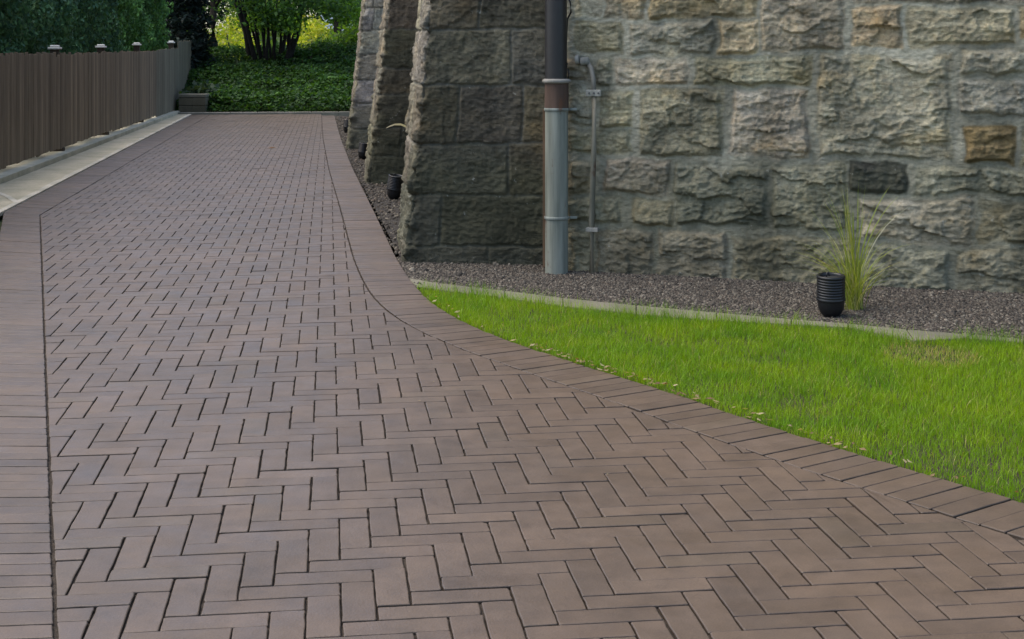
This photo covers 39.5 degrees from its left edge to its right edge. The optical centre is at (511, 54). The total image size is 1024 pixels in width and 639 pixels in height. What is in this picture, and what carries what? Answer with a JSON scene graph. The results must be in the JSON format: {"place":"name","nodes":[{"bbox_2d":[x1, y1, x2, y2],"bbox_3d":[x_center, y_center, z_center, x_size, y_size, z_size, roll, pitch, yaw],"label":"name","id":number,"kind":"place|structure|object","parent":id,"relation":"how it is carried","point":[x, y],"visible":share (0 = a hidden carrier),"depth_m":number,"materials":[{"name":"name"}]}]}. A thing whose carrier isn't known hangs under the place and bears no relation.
{"place":"outdoors","nodes":[
{"label":"outdoors","id":0,"kind":"place"},
{"bbox_2d":[0,114,186,217],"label":"concrete apron","id":1,"kind":"object","parent":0,"point":[20,187],"visible":0.79,"depth_m":18.19,"materials":[{"name":"grey concrete"}]},
{"bbox_2d":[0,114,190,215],"bbox_3d":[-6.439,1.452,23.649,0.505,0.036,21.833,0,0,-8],"label":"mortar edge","id":2,"kind":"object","parent":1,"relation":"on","point":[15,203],"visible":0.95,"depth_m":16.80,"materials":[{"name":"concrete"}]},
{"bbox_2d":[197,1,315,34],"label":"sky","id":3,"kind":"structure","parent":0,"point":[208,1],"materials":[{"name":"white"}]},
{"bbox_2d":[0,114,1023,638],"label":"driveway","id":4,"kind":"structure","parent":0,"point":[728,516],"depth_m":4.97,"materials":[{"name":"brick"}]},
{"bbox_2d":[77,218,1017,600],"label":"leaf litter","id":5,"kind":"object","parent":4,"relation":"on","point":[673,390],"visible":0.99,"depth_m":6.08,"materials":[{"name":"brown plant"}]},
{"bbox_2d":[0,58,1023,344],"bbox_3d":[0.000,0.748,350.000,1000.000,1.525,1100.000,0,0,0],"label":"ground","id":6,"kind":"structure","parent":0,"point":[284,112],"depth_m":36.46,"materials":[{"name":"green plant"}]},
{"bbox_2d":[0,0,40,55],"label":"arborvitae","id":7,"kind":"object","parent":6,"relation":"on","point":[10,25],"visible":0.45,"depth_m":18.92,"materials":[{"name":"green plant"}]},
{"bbox_2d":[4,0,56,54],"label":"arborvitae","id":8,"kind":"object","parent":6,"relation":"on","point":[38,39],"visible":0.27,"depth_m":20.70,"materials":[{"name":"green plant"}]},
{"bbox_2d":[15,0,82,54],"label":"arborvitae","id":9,"kind":"object","parent":6,"relation":"on","point":[62,27],"visible":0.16,"depth_m":22.88,"materials":[{"name":"green plant"}]},
{"bbox_2d":[44,0,117,54],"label":"arborvitae","id":10,"kind":"object","parent":6,"relation":"on","point":[86,35],"visible":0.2,"depth_m":25.11,"materials":[{"name":"green plant"}]},
{"bbox_2d":[0,111,179,183],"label":"fence kerb","id":11,"kind":"structure","parent":6,"relation":"on","point":[14,171],"depth_m":20.27,"materials":[{"name":"concrete"}]},
{"bbox_2d":[0,40,193,169],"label":"wooden fence","id":12,"kind":"object","parent":6,"relation":"on","point":[54,99],"visible":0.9,"depth_m":21.63,"materials":[{"name":"brown wood"}]},
{"bbox_2d":[73,0,129,52],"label":"arborvitae","id":13,"kind":"object","parent":6,"relation":"on","point":[112,46],"visible":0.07,"depth_m":27.79,"materials":[{"name":"green plant"}]},
{"bbox_2d":[93,0,139,50],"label":"arborvitae","id":14,"kind":"object","parent":6,"relation":"on","point":[124,11],"visible":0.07,"depth_m":30.52,"materials":[{"name":"green plant"}]},
{"bbox_2d":[112,0,154,50],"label":"arborvitae","id":15,"kind":"object","parent":6,"relation":"on","point":[142,30],"visible":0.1,"depth_m":33.44,"materials":[{"name":"green plant"}]},
{"bbox_2d":[132,0,173,50],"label":"arborvitae","id":16,"kind":"object","parent":6,"relation":"on","point":[157,15],"visible":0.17,"depth_m":36.25,"materials":[{"name":"green plant"}]},
{"bbox_2d":[149,0,217,78],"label":"spruce","id":17,"kind":"object","parent":6,"relation":"on","point":[201,43],"visible":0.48,"depth_m":39.52,"materials":[{"name":"green plant"}]},
{"bbox_2d":[179,93,210,111],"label":"storage box","id":18,"kind":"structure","parent":6,"relation":"on","point":[191,102],"depth_m":34.96,"materials":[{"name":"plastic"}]},
{"bbox_2d":[168,0,240,40],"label":"broadleaf tree","id":19,"kind":"object","parent":6,"relation":"on","point":[221,14],"visible":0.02,"depth_m":57.39,"materials":[{"name":"green plant"}]},
{"bbox_2d":[176,0,266,56],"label":"broadleaf tree","id":20,"kind":"object","parent":6,"relation":"on","point":[213,5],"visible":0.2,"depth_m":42.48,"materials":[{"name":"green plant"}]},
{"bbox_2d":[212,95,235,110],"bbox_3d":[-7.304,1.201,35.822,0.834,0.446,0.852,0,0,36],"label":"hosta","id":21,"kind":"object","parent":6,"relation":"on","point":[221,104],"visible":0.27,"depth_m":35.58,"materials":[{"name":"green plant"}]},
{"bbox_2d":[208,16,260,61],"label":"shrub","id":22,"kind":"object","parent":6,"relation":"on","point":[231,38],"visible":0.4,"depth_m":45.30,"materials":[{"name":"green plant"}]},
{"bbox_2d":[148,38,356,112],"bbox_3d":[-5.000,0.446,39.100,13.110,2.024,8.126,0,0,0],"label":"ivy","id":23,"kind":"object","parent":6,"relation":"on","point":[243,90],"visible":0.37,"depth_m":38.02,"materials":[{"name":"green plant"}]},
{"bbox_2d":[181,80,218,93],"bbox_3d":[-7.809,0.869,35.757,0.998,0.516,1.067,0,0,0],"label":"hosta","id":24,"kind":"object","parent":23,"relation":"on","point":[200,88],"visible":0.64,"depth_m":35.69,"materials":[{"name":"green plant"}]},
{"bbox_2d":[201,84,224,106],"bbox_3d":[-7.569,1.019,35.835,0.964,0.585,0.932,0,0,30],"label":"hosta","id":25,"kind":"object","parent":23,"relation":"on","point":[216,85],"visible":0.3,"depth_m":35.60,"materials":[{"name":"green plant"}]},
{"bbox_2d":[215,0,292,38],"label":"broadleaf tree","id":26,"kind":"object","parent":6,"relation":"on","point":[233,16],"visible":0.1,"depth_m":73.19,"materials":[{"name":"green plant"}]},
{"bbox_2d":[178,111,349,115],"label":"end kerb","id":27,"kind":"structure","parent":6,"relation":"on","point":[343,113],"depth_m":34.76,"materials":[{"name":"concrete"}]},
{"bbox_2d":[207,28,349,60],"bbox_3d":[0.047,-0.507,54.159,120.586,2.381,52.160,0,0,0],"label":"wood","id":28,"kind":"object","parent":6,"relation":"on","point":[277,40],"depth_m":63.83,"materials":[{"name":"green plant"}]},
{"bbox_2d":[261,6,318,30],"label":"broadleaf tree","id":29,"kind":"object","parent":6,"relation":"on","point":[307,19],"depth_m":80.86,"materials":[{"name":"green plant"}]},
{"bbox_2d":[227,0,361,65],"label":"multi stem tree","id":30,"kind":"object","parent":6,"relation":"on","point":[284,19],"visible":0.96,"depth_m":39.94,"materials":[{"name":"green plant"}]},
{"bbox_2d":[286,13,336,58],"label":"shrub","id":31,"kind":"object","parent":6,"relation":"on","point":[317,27],"visible":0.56,"depth_m":45.88,"materials":[{"name":"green plant"}]},
{"bbox_2d":[285,0,360,54],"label":"broadleaf tree","id":32,"kind":"object","parent":6,"relation":"on","point":[335,23],"visible":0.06,"depth_m":48.34,"materials":[{"name":"green plant"}]},
{"bbox_2d":[308,20,358,55],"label":"shrub","id":33,"kind":"object","parent":6,"relation":"on","point":[347,36],"visible":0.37,"depth_m":42.87,"materials":[{"name":"green plant"}]},
{"bbox_2d":[320,14,352,32],"bbox_3d":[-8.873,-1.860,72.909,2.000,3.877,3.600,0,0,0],"label":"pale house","id":34,"kind":"structure","parent":6,"relation":"on","point":[329,24],"depth_m":71.41,"materials":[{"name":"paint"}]},
{"bbox_2d":[320,0,360,39],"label":"broadleaf tree","id":35,"kind":"object","parent":6,"relation":"on","point":[341,27],"depth_m":54.41,"materials":[{"name":"green plant"}]},
{"bbox_2d":[346,0,1023,292],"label":"stone building","id":36,"kind":"structure","parent":6,"relation":"on","point":[741,139],"depth_m":9.32,"materials":[{"name":"grey stone"}]},
{"bbox_2d":[542,0,576,274],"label":"downpipe","id":37,"kind":"object","parent":36,"relation":"attached to","point":[556,81],"visible":0.98,"depth_m":9.49,"materials":[{"name":"metal"}]},
{"bbox_2d":[567,0,571,78],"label":"cable","id":38,"kind":"object","parent":36,"relation":"attached to","point":[567,31],"visible":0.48,"depth_m":9.62,"materials":[{"name":"black plastic"}]},
{"bbox_2d":[575,55,600,272],"bbox_3d":[0.513,0.764,9.560,0.184,1.531,0.090,0,0,19],"label":"conduit pipe","id":39,"kind":"object","parent":36,"relation":"attached to","point":[593,93],"visible":0.98,"depth_m":9.52,"materials":[{"name":"metal"}]},
{"bbox_2d":[409,278,1021,345],"bbox_3d":[1.425,1.476,7.797,5.171,0.048,0.416,0,0,31],"label":"stone edging","id":40,"kind":"object","parent":6,"relation":"on","point":[931,335],"visible":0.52,"depth_m":8.00,"materials":[{"name":"concrete"}]},
{"bbox_2d":[334,116,1023,340],"bbox_3d":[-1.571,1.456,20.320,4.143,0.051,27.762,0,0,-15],"label":"gravel","id":41,"kind":"structure","parent":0,"point":[899,307],"depth_m":8.68,"materials":[{"name":"grey gravel"}]},
{"bbox_2d":[343,120,348,132],"bbox_3d":[-3.082,1.406,26.679,0.162,0.409,0.163,5,-6,-10],"label":"spotlight","id":42,"kind":"object","parent":41,"relation":"on","point":[345,126],"visible":0.53,"depth_m":26.62,"materials":[{"name":"black plastic"}]},
{"bbox_2d":[358,142,366,159],"bbox_3d":[-2.083,1.408,19.913,0.154,0.389,0.155,7,-2,26],"label":"spotlight","id":43,"kind":"object","parent":41,"relation":"on","point":[362,149],"visible":0.66,"depth_m":19.85,"materials":[{"name":"black plastic"}]},
{"bbox_2d":[386,173,402,199],"bbox_3d":[-1.192,1.405,14.422,0.168,0.421,0.167,6,5,-27],"label":"spotlight","id":44,"kind":"object","parent":41,"relation":"on","point":[394,183],"visible":0.84,"depth_m":14.35,"materials":[{"name":"black plastic"}]},
{"bbox_2d":[816,271,845,317],"bbox_3d":[1.780,1.411,7.962,0.163,0.409,0.162,-2,4,-23],"label":"spotlight","id":45,"kind":"object","parent":41,"relation":"on","point":[830,298],"visible":0.93,"depth_m":7.90,"materials":[{"name":"black plastic"}]},
{"bbox_2d":[771,183,916,309],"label":"ornamental grass","id":46,"kind":"object","parent":41,"relation":"on","point":[854,300],"depth_m":8.16,"materials":[{"name":"green plant"}]},
{"bbox_2d":[411,278,1023,502],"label":"grass","id":47,"kind":"structure","parent":0,"point":[483,300],"depth_m":6.57,"materials":[{"name":"green plant"}]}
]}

